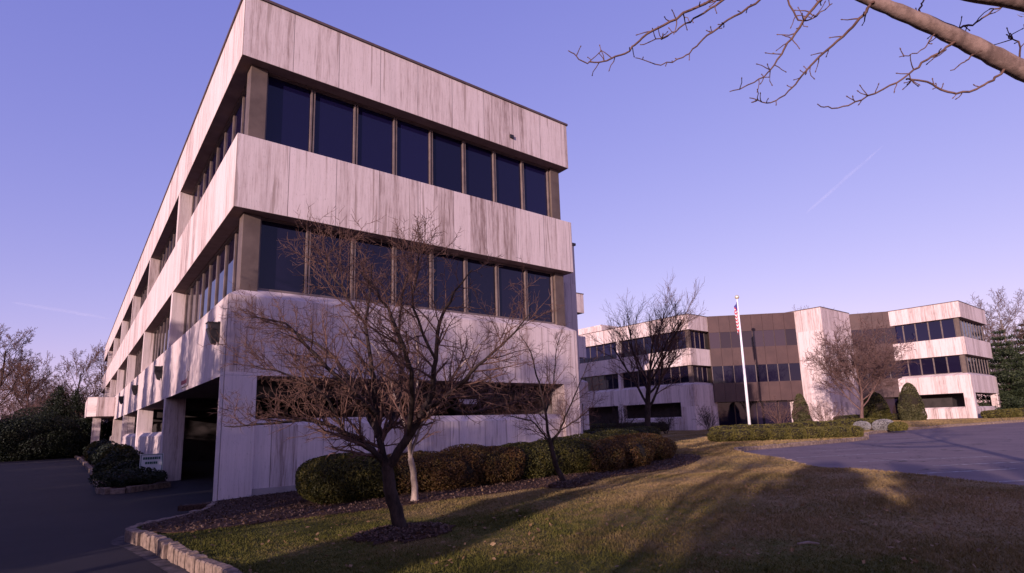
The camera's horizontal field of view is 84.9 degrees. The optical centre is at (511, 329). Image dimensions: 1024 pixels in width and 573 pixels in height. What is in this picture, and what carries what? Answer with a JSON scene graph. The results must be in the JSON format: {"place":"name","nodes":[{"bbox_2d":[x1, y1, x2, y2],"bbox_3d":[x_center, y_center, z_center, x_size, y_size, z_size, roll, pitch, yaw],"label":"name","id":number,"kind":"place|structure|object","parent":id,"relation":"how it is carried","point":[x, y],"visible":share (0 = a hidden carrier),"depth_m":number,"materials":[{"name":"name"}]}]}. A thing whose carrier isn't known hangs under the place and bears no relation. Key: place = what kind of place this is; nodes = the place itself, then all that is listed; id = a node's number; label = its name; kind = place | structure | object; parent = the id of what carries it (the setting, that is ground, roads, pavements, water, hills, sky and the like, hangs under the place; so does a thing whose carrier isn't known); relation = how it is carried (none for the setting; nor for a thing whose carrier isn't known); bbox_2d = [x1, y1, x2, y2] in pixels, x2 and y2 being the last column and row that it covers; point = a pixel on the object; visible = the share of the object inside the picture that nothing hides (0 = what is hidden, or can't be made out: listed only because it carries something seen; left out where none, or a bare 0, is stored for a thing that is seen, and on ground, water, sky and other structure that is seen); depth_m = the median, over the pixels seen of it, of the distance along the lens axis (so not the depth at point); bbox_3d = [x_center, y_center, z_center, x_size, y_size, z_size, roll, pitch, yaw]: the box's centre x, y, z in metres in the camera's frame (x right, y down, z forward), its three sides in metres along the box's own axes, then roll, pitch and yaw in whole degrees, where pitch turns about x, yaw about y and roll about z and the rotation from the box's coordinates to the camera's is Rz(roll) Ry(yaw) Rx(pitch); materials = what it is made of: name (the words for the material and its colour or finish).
{"place":"outdoors","nodes":[
{"label":"outdoors","id":0,"kind":"place"},
{"bbox_2d":[0,457,214,572],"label":"drive","id":1,"kind":"structure","parent":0,"point":[59,516],"depth_m":11.47,"materials":[{"name":"asphalt"}]},
{"bbox_2d":[0,415,37,461],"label":"evergreen bush","id":2,"kind":"object","parent":1,"relation":"on","point":[3,434],"visible":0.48,"depth_m":40.26,"materials":[{"name":"green plant"}]},
{"bbox_2d":[0,415,77,461],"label":"evergreen bush","id":3,"kind":"object","parent":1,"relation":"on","point":[33,444],"visible":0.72,"depth_m":41.06,"materials":[{"name":"green plant"}]},
{"bbox_2d":[2,406,90,460],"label":"evergreen bush","id":4,"kind":"object","parent":1,"relation":"on","point":[46,412],"visible":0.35,"depth_m":42.64,"materials":[{"name":"green plant"}]},
{"bbox_2d":[25,414,107,458],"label":"evergreen bush","id":5,"kind":"object","parent":1,"relation":"on","point":[85,421],"visible":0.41,"depth_m":43.47,"materials":[{"name":"green plant"}]},
{"bbox_2d":[79,455,167,488],"bbox_3d":[-23.856,7.757,32.361,2.010,0.200,43.450,6,-12,-38],"label":"planting strip","id":6,"kind":"object","parent":1,"relation":"on","point":[82,457],"visible":0.08,"depth_m":16.67,"materials":[{"name":"plant"}]},
{"bbox_2d":[92,448,143,474],"bbox_3d":[-14.656,5.008,21.052,1.867,1.058,2.778,6,-12,-38],"label":"shrub","id":7,"kind":"object","parent":6,"relation":"on","point":[110,461],"visible":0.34,"depth_m":20.51,"materials":[{"name":"green plant"}]},
{"bbox_2d":[98,444,138,461],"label":"shrub","id":8,"kind":"object","parent":6,"relation":"on","point":[114,448],"visible":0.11,"depth_m":23.00,"materials":[{"name":"green plant"}]},
{"bbox_2d":[87,466,167,487],"bbox_3d":[-11.090,4.379,16.670,1.786,0.616,2.685,0,-10,-12],"label":"shrub","id":9,"kind":"object","parent":6,"relation":"on","point":[137,475],"visible":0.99,"depth_m":15.90,"materials":[{"name":"green plant"}]},
{"bbox_2d":[139,453,163,471],"bbox_3d":[-11.322,4.400,17.533,0.620,0.970,0.088,6,-12,-38],"label":"notice sign","id":10,"kind":"object","parent":6,"relation":"on","point":[151,461],"visible":0.88,"depth_m":17.56,"materials":[{"name":"white"}]},
{"bbox_2d":[111,535,189,572],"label":"gutter","id":11,"kind":"object","parent":1,"relation":"on","point":[166,565],"visible":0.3,"depth_m":7.22,"materials":[{"name":"concrete"}]},
{"bbox_2d":[84,0,589,500],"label":"office building","id":12,"kind":"structure","parent":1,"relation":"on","point":[296,112],"depth_m":15.88,"materials":[{"name":"concrete"}]},
{"bbox_2d":[183,288,190,333],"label":"window","id":13,"kind":"structure","parent":12,"relation":"in","point":[187,302],"depth_m":19.96,"materials":[{"name":"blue glass"}]},
{"bbox_2d":[188,281,196,329],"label":"window","id":14,"kind":"structure","parent":12,"relation":"in","point":[193,289],"depth_m":19.08,"materials":[{"name":"blue glass"}]},
{"bbox_2d":[194,273,202,323],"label":"window","id":15,"kind":"structure","parent":12,"relation":"in","point":[199,282],"depth_m":18.20,"materials":[{"name":"blue glass"}]},
{"bbox_2d":[200,265,209,318],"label":"window","id":16,"kind":"structure","parent":12,"relation":"in","point":[205,282],"depth_m":17.33,"materials":[{"name":"blue glass"}]},
{"bbox_2d":[207,256,216,312],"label":"window","id":17,"kind":"structure","parent":12,"relation":"in","point":[213,265],"depth_m":16.46,"materials":[{"name":"blue glass"}]},
{"bbox_2d":[205,321,220,344],"bbox_3d":[-6.796,0.089,12.681,0.267,0.526,0.290,6,-12,-38],"label":"wall light","id":18,"kind":"object","parent":12,"relation":"attached to","point":[215,329],"visible":0.96,"depth_m":12.61,"materials":[{"name":"grey metal"}]},
{"bbox_2d":[214,245,225,305],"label":"window","id":19,"kind":"structure","parent":12,"relation":"in","point":[221,256],"depth_m":15.58,"materials":[{"name":"blue glass"}]},
{"bbox_2d":[223,117,232,158],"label":"window","id":20,"kind":"structure","parent":12,"relation":"in","point":[228,133],"depth_m":16.26,"materials":[{"name":"blue glass"}]},
{"bbox_2d":[223,234,234,297],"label":"window","id":21,"kind":"structure","parent":12,"relation":"in","point":[229,253],"depth_m":14.71,"materials":[{"name":"blue glass"}]},
{"bbox_2d":[232,229,238,291],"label":"window","id":22,"kind":"structure","parent":12,"relation":"in","point":[237,232],"depth_m":14.05,"materials":[{"name":"blue glass"}]},
{"bbox_2d":[232,97,242,141],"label":"window","id":23,"kind":"structure","parent":12,"relation":"in","point":[237,117],"depth_m":15.37,"materials":[{"name":"blue glass"}]},
{"bbox_2d":[258,219,308,295],"bbox_3d":[-5.529,-1.741,13.548,1.164,1.781,0.090,6,-12,-38],"label":"window","id":24,"kind":"structure","parent":12,"relation":"in","point":[274,275],"depth_m":13.54,"materials":[{"name":"clear glass"}]},
{"bbox_2d":[265,75,313,151],"bbox_3d":[-5.637,-5.369,14.164,1.164,1.996,0.090,6,-12,-38],"label":"window","id":25,"kind":"structure","parent":12,"relation":"in","point":[289,106],"depth_m":14.20,"materials":[{"name":"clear glass"}]},
{"bbox_2d":[307,228,353,300],"bbox_3d":[-4.605,-1.647,14.260,1.164,1.781,0.090,6,-12,-38],"label":"window","id":26,"kind":"structure","parent":12,"relation":"in","point":[317,292],"depth_m":14.25,"materials":[{"name":"blue glass"}]},
{"bbox_2d":[311,90,356,163],"bbox_3d":[-4.714,-5.276,14.877,1.164,1.996,0.090,6,-12,-38],"label":"window","id":27,"kind":"structure","parent":12,"relation":"in","point":[334,119],"depth_m":14.91,"materials":[{"name":"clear glass"}]},
{"bbox_2d":[353,237,394,305],"bbox_3d":[-3.682,-1.554,14.972,1.164,1.781,0.090,6,-12,-38],"label":"window","id":28,"kind":"structure","parent":12,"relation":"in","point":[384,250],"depth_m":15.07,"materials":[{"name":"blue glass"}]},
{"bbox_2d":[355,105,394,174],"bbox_3d":[-3.791,-5.182,15.589,1.164,1.996,0.090,6,-12,-38],"label":"window","id":29,"kind":"structure","parent":12,"relation":"in","point":[375,131],"depth_m":15.62,"materials":[{"name":"blue glass"}]},
{"bbox_2d":[395,118,430,184],"bbox_3d":[-2.867,-5.089,16.302,1.164,1.996,0.090,6,-12,-38],"label":"window","id":30,"kind":"structure","parent":12,"relation":"in","point":[412,141],"depth_m":16.33,"materials":[{"name":"blue glass"}]},
{"bbox_2d":[394,244,432,309],"bbox_3d":[-2.759,-1.460,15.685,1.164,1.781,0.090,6,-12,-38],"label":"window","id":31,"kind":"structure","parent":12,"relation":"in","point":[422,271],"depth_m":15.75,"materials":[{"name":"blue glass"}]},
{"bbox_2d":[431,130,464,193],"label":"window","id":32,"kind":"structure","parent":12,"relation":"in","point":[447,152],"depth_m":17.05,"materials":[{"name":"blue glass"}]},
{"bbox_2d":[432,251,466,313],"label":"window","id":33,"kind":"structure","parent":12,"relation":"in","point":[439,267],"depth_m":16.42,"materials":[{"name":"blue glass"}]},
{"bbox_2d":[464,141,494,201],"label":"window","id":34,"kind":"structure","parent":12,"relation":"in","point":[479,169],"depth_m":17.77,"materials":[{"name":"blue glass"}]},
{"bbox_2d":[466,258,498,317],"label":"window","id":35,"kind":"structure","parent":12,"relation":"in","point":[487,284],"depth_m":17.15,"materials":[{"name":"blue glass"}]},
{"bbox_2d":[494,151,523,209],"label":"window","id":36,"kind":"structure","parent":12,"relation":"in","point":[508,170],"depth_m":18.48,"materials":[{"name":"blue glass"}]},
{"bbox_2d":[497,263,527,320],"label":"window","id":37,"kind":"structure","parent":12,"relation":"in","point":[506,274],"depth_m":17.82,"materials":[{"name":"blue glass"}]},
{"bbox_2d":[522,161,549,216],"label":"window","id":38,"kind":"structure","parent":12,"relation":"in","point":[535,178],"depth_m":19.20,"materials":[{"name":"blue glass"}]},
{"bbox_2d":[526,269,554,323],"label":"window","id":39,"kind":"structure","parent":12,"relation":"in","point":[545,280],"depth_m":18.58,"materials":[{"name":"blue glass"}]},
{"bbox_2d":[0,0,1023,418],"label":"sky","id":40,"kind":"structure","parent":0,"point":[913,196],"materials":[{"name":"blue"}]},
{"bbox_2d":[137,416,1023,572],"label":"lawn","id":41,"kind":"structure","parent":0,"point":[759,551],"depth_m":6.39,"materials":[{"name":"plant"}]},
{"bbox_2d":[347,522,455,545],"bbox_3d":[-1.398,2.622,7.237,1.357,0.167,1.241,6,-12,-38],"label":"mulch ring","id":42,"kind":"object","parent":41,"relation":"on","point":[379,542],"visible":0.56,"depth_m":6.90,"materials":[{"name":"brown soil"}]},
{"bbox_2d":[201,202,566,527],"bbox_3d":[-1.692,0.443,7.088,4.756,4.417,3.316,-2,-10,3],"label":"ornamental tree","id":43,"kind":"object","parent":42,"relation":"on","point":[411,426],"visible":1,"depth_m":6.92,"materials":[{"name":"brown plant"}]},
{"bbox_2d":[141,453,700,541],"bbox_3d":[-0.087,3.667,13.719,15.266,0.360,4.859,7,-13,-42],"label":"mulch bed","id":44,"kind":"object","parent":41,"relation":"on","point":[198,506],"visible":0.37,"depth_m":10.40,"materials":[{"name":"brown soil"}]},
{"bbox_2d":[295,452,398,503],"bbox_3d":[-3.197,2.870,10.919,1.885,0.926,1.545,6,-12,-38],"label":"rounded shrub","id":45,"kind":"object","parent":44,"relation":"on","point":[341,478],"visible":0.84,"depth_m":10.33,"materials":[{"name":"green plant"}]},
{"bbox_2d":[337,297,514,500],"bbox_3d":[-1.620,1.208,10.201,3.447,3.870,2.089,-9,-12,36],"label":"ornamental tree","id":46,"kind":"object","parent":44,"relation":"on","point":[414,485],"visible":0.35,"depth_m":10.14,"materials":[{"name":"brown plant"}]},
{"bbox_2d":[382,443,525,493],"bbox_3d":[-1.306,3.063,12.425,3.855,1.011,1.676,6,-12,-38],"label":"hedge","id":47,"kind":"object","parent":44,"relation":"on","point":[455,466],"visible":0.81,"depth_m":11.95,"materials":[{"name":"green plant"}]},
{"bbox_2d":[500,436,596,478],"bbox_3d":[0.804,3.250,14.220,3.099,1.013,1.645,6,-12,-38],"label":"hedge","id":48,"kind":"object","parent":44,"relation":"on","point":[572,455],"visible":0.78,"depth_m":13.80,"materials":[{"name":"green plant"}]},
{"bbox_2d":[558,429,639,440],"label":"hedge","id":49,"kind":"object","parent":44,"relation":"on","point":[598,436],"visible":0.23,"depth_m":18.11,"materials":[{"name":"green plant"}]},
{"bbox_2d":[577,432,677,471],"bbox_3d":[3.449,3.623,16.577,1.813,1.086,5.695,-10,-13,40],"label":"hedge","id":50,"kind":"object","parent":44,"relation":"on","point":[616,452],"visible":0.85,"depth_m":15.46,"materials":[{"name":"green plant"}]},
{"bbox_2d":[537,481,595,488],"bbox_3d":[1.104,3.252,11.710,1.142,0.158,1.068,6,-12,-38],"label":"mulch ring","id":51,"kind":"object","parent":41,"relation":"on","point":[579,485],"visible":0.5,"depth_m":11.31,"materials":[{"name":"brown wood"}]},
{"bbox_2d":[490,316,607,481],"bbox_3d":[0.789,1.461,11.611,2.587,3.624,1.668,-2,-10,-1],"label":"ornamental tree","id":52,"kind":"object","parent":51,"relation":"on","point":[554,458],"visible":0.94,"depth_m":11.67,"materials":[{"name":"brown plant"}]},
{"bbox_2d":[162,455,1023,572],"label":"fallen leaves","id":53,"kind":"object","parent":41,"relation":"on","point":[734,548],"visible":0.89,"depth_m":6.81,"materials":[{"name":"brown plant"}]},
{"bbox_2d":[589,401,644,427],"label":"bare shrub","id":54,"kind":"object","parent":41,"relation":"on","point":[621,419],"visible":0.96,"depth_m":48.26,"materials":[{"name":"brown plant"}]},
{"bbox_2d":[583,426,661,435],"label":"hedge","id":55,"kind":"object","parent":41,"relation":"on","point":[647,429],"visible":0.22,"depth_m":29.02,"materials":[{"name":"green plant"}]},
{"bbox_2d":[590,421,669,430],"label":"hedge","id":56,"kind":"object","parent":41,"relation":"on","point":[596,426],"visible":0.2,"depth_m":62.12,"materials":[{"name":"green plant"}]},
{"bbox_2d":[582,274,707,426],"bbox_3d":[8.573,1.405,36.470,8.138,11.397,6.602,-3,-10,8],"label":"shade tree","id":57,"kind":"object","parent":41,"relation":"on","point":[665,349],"visible":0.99,"depth_m":36.13,"materials":[{"name":"brown plant"}]},
{"bbox_2d":[652,407,680,433],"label":"bare shrub","id":58,"kind":"object","parent":41,"relation":"on","point":[668,422],"visible":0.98,"depth_m":47.62,"materials":[{"name":"brown plant"}]},
{"bbox_2d":[692,405,722,429],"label":"bare shrub","id":59,"kind":"object","parent":41,"relation":"on","point":[707,424],"visible":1,"depth_m":48.56,"materials":[{"name":"brown plant"}]},
{"bbox_2d":[735,295,750,424],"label":"flagpole","id":60,"kind":"object","parent":41,"relation":"on","point":[745,383],"visible":0.81,"depth_m":50.32,"materials":[{"name":"white metal"}]},
{"bbox_2d":[757,396,803,422],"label":"bare shrub","id":61,"kind":"object","parent":41,"relation":"on","point":[776,414],"visible":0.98,"depth_m":43.54,"materials":[{"name":"brown plant"}]},
{"bbox_2d":[707,425,863,441],"bbox_3d":[13.831,5.158,27.721,8.315,0.689,2.186,0,-10,-8],"label":"hedge","id":62,"kind":"object","parent":41,"relation":"on","point":[793,433],"visible":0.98,"depth_m":27.04,"materials":[{"name":"green plant"}]},
{"bbox_2d":[708,418,878,430],"bbox_3d":[20.340,6.707,38.745,15.766,0.914,2.765,2,-11,-23],"label":"hedge","id":63,"kind":"object","parent":41,"relation":"on","point":[844,422],"visible":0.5,"depth_m":37.28,"materials":[{"name":"green plant"}]},
{"bbox_2d":[568,0,1023,108],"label":"overhanging tree","id":64,"kind":"object","parent":41,"relation":"on","point":[1000,59],"visible":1,"depth_m":3.40,"materials":[{"name":"brown plant"}]},
{"bbox_2d":[792,393,812,422],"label":"conical shrub","id":65,"kind":"object","parent":41,"relation":"on","point":[802,415],"visible":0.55,"depth_m":48.95,"materials":[{"name":"green plant"}]},
{"bbox_2d":[805,398,845,421],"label":"bare shrub","id":66,"kind":"object","parent":41,"relation":"on","point":[818,415],"visible":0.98,"depth_m":43.84,"materials":[{"name":"brown plant"}]},
{"bbox_2d":[797,313,920,417],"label":"twiggy tree","id":67,"kind":"object","parent":41,"relation":"on","point":[874,361],"visible":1,"depth_m":44.53,"materials":[{"name":"brown plant"}]},
{"bbox_2d":[863,391,892,419],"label":"conical shrub","id":68,"kind":"object","parent":41,"relation":"on","point":[875,406],"visible":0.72,"depth_m":54.20,"materials":[{"name":"green plant"}]},
{"bbox_2d":[897,382,927,420],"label":"conical shrub","id":69,"kind":"object","parent":41,"relation":"on","point":[910,406],"visible":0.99,"depth_m":52.85,"materials":[{"name":"green plant"}]},
{"bbox_2d":[967,286,1023,369],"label":"bare tree","id":70,"kind":"object","parent":41,"relation":"on","point":[1001,324],"visible":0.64,"depth_m":69.11,"materials":[{"name":"brown plant"}]},
{"bbox_2d":[976,330,1023,409],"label":"pine tree","id":71,"kind":"object","parent":41,"relation":"on","point":[1011,395],"visible":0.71,"depth_m":62.05,"materials":[{"name":"green plant"}]},
{"bbox_2d":[980,409,1022,417],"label":"hedge","id":72,"kind":"object","parent":41,"relation":"on","point":[1004,413],"visible":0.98,"depth_m":52.93,"materials":[{"name":"green plant"}]},
{"bbox_2d":[660,417,1023,455],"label":"grass","id":73,"kind":"structure","parent":0,"point":[699,443],"depth_m":26.32,"materials":[{"name":"green plant"}]},
{"bbox_2d":[743,422,1023,484],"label":"parking lot","id":74,"kind":"structure","parent":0,"point":[976,444],"depth_m":18.07,"materials":[{"name":"grey asphalt"}]},
{"bbox_2d":[734,420,1023,450],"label":"lot kerb","id":75,"kind":"structure","parent":74,"relation":"on","point":[791,444],"depth_m":25.71,"materials":[{"name":"concrete"}]},
{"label":"far verge","id":76,"kind":"structure","parent":0,"visible":0},
{"bbox_2d":[77,340,106,400],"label":"bare tree","id":77,"kind":"object","parent":76,"relation":"on","point":[103,362],"visible":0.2,"depth_m":69.42,"materials":[{"name":"brown plant"}]},
{"bbox_2d":[578,300,1000,430],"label":"office building","id":78,"kind":"structure","parent":76,"relation":"on","point":[950,377],"depth_m":60.02,"materials":[{"name":"concrete"}]},
{"bbox_2d":[580,343,616,363],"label":"window","id":79,"kind":"structure","parent":78,"relation":"in","point":[591,352],"depth_m":69.66,"materials":[{"name":"blue glass"}]},
{"bbox_2d":[580,374,618,390],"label":"window","id":80,"kind":"structure","parent":78,"relation":"in","point":[611,382],"depth_m":68.58,"materials":[{"name":"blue glass"}]},
{"bbox_2d":[621,331,685,356],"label":"window","id":81,"kind":"structure","parent":78,"relation":"in","point":[640,339],"depth_m":63.78,"materials":[{"name":"blue glass"}]},
{"bbox_2d":[623,366,688,387],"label":"window","id":82,"kind":"structure","parent":78,"relation":"in","point":[627,383],"depth_m":61.77,"materials":[{"name":"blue glass"}]},
{"bbox_2d":[690,330,704,348],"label":"window","id":83,"kind":"structure","parent":78,"relation":"in","point":[698,341],"depth_m":60.67,"materials":[{"name":"blue glass"}]},
{"bbox_2d":[693,366,708,382],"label":"window","id":84,"kind":"structure","parent":78,"relation":"in","point":[700,375],"depth_m":60.06,"materials":[{"name":"blue glass"}]},
{"bbox_2d":[788,363,801,380],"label":"window","id":85,"kind":"structure","parent":78,"relation":"in","point":[794,368],"depth_m":59.45,"materials":[{"name":"blue glass"}]},
{"bbox_2d":[902,324,916,342],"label":"window","id":86,"kind":"structure","parent":78,"relation":"in","point":[909,331],"depth_m":60.26,"materials":[{"name":"blue glass"}]},
{"bbox_2d":[908,359,921,375],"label":"window","id":87,"kind":"structure","parent":78,"relation":"in","point":[915,369],"depth_m":59.63,"materials":[{"name":"blue glass"}]},
{"bbox_2d":[915,322,929,341],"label":"window","id":88,"kind":"structure","parent":78,"relation":"in","point":[922,332],"depth_m":59.38,"materials":[{"name":"blue glass"}]},
{"bbox_2d":[920,358,934,374],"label":"window","id":89,"kind":"structure","parent":78,"relation":"in","point":[927,364],"depth_m":58.75,"materials":[{"name":"blue glass"}]},
{"bbox_2d":[927,320,942,339],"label":"window","id":90,"kind":"structure","parent":78,"relation":"in","point":[934,327],"depth_m":58.49,"materials":[{"name":"blue glass"}]},
{"bbox_2d":[933,356,948,374],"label":"window","id":91,"kind":"structure","parent":78,"relation":"in","point":[940,363],"depth_m":57.86,"materials":[{"name":"blue glass"}]},
{"bbox_2d":[940,318,956,338],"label":"window","id":92,"kind":"structure","parent":78,"relation":"in","point":[947,325],"depth_m":57.61,"materials":[{"name":"blue glass"}]},
{"bbox_2d":[946,355,962,373],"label":"window","id":93,"kind":"structure","parent":78,"relation":"in","point":[953,362],"depth_m":56.98,"materials":[{"name":"blue glass"}]},
{"bbox_2d":[960,319,983,340],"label":"window","id":94,"kind":"structure","parent":78,"relation":"in","point":[969,329],"depth_m":59.86,"materials":[{"name":"grey glass"}]},
{"bbox_2d":[966,355,989,374],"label":"window","id":95,"kind":"structure","parent":78,"relation":"in","point":[977,365],"depth_m":59.19,"materials":[{"name":"grey glass"}]},
{"bbox_2d":[975,293,1019,371],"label":"bare tree","id":96,"kind":"object","parent":76,"relation":"on","point":[980,306],"visible":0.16,"depth_m":75.90,"materials":[{"name":"brown plant"}]},
{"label":"roadside verge","id":97,"kind":"structure","parent":0,"visible":0},
{"bbox_2d":[0,323,39,408],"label":"bare tree","id":98,"kind":"object","parent":97,"relation":"on","point":[18,365],"visible":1,"depth_m":52.56,"materials":[{"name":"brown plant"}]},
{"bbox_2d":[0,350,68,415],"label":"bare tree","id":99,"kind":"object","parent":97,"relation":"on","point":[36,383],"visible":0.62,"depth_m":55.37,"materials":[{"name":"brown plant"}]},
{"bbox_2d":[0,350,75,414],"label":"bare tree","id":100,"kind":"object","parent":97,"relation":"on","point":[45,362],"visible":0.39,"depth_m":57.44,"materials":[{"name":"brown plant"}]},
{"bbox_2d":[37,386,85,457],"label":"fir tree","id":101,"kind":"object","parent":97,"relation":"on","point":[58,406],"visible":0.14,"depth_m":46.22,"materials":[{"name":"green plant"}]},
{"bbox_2d":[67,388,84,421],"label":"fir tree","id":102,"kind":"object","parent":97,"relation":"on","point":[78,402],"visible":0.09,"depth_m":50.04,"materials":[{"name":"green plant"}]},
{"bbox_2d":[49,346,106,403],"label":"bare tree","id":103,"kind":"object","parent":97,"relation":"on","point":[82,368],"visible":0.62,"depth_m":63.01,"materials":[{"name":"brown plant"}]},
{"label":"ground","id":104,"kind":"structure","parent":0,"visible":0},
{"bbox_2d":[73,456,170,493],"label":"strip kerb","id":105,"kind":"structure","parent":104,"relation":"on","point":[109,490],"depth_m":15.80,"materials":[{"name":"stone"}]},
{"bbox_2d":[124,501,242,572],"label":"kerb","id":106,"kind":"structure","parent":104,"relation":"on","point":[175,552],"depth_m":6.96,"materials":[{"name":"stone"}]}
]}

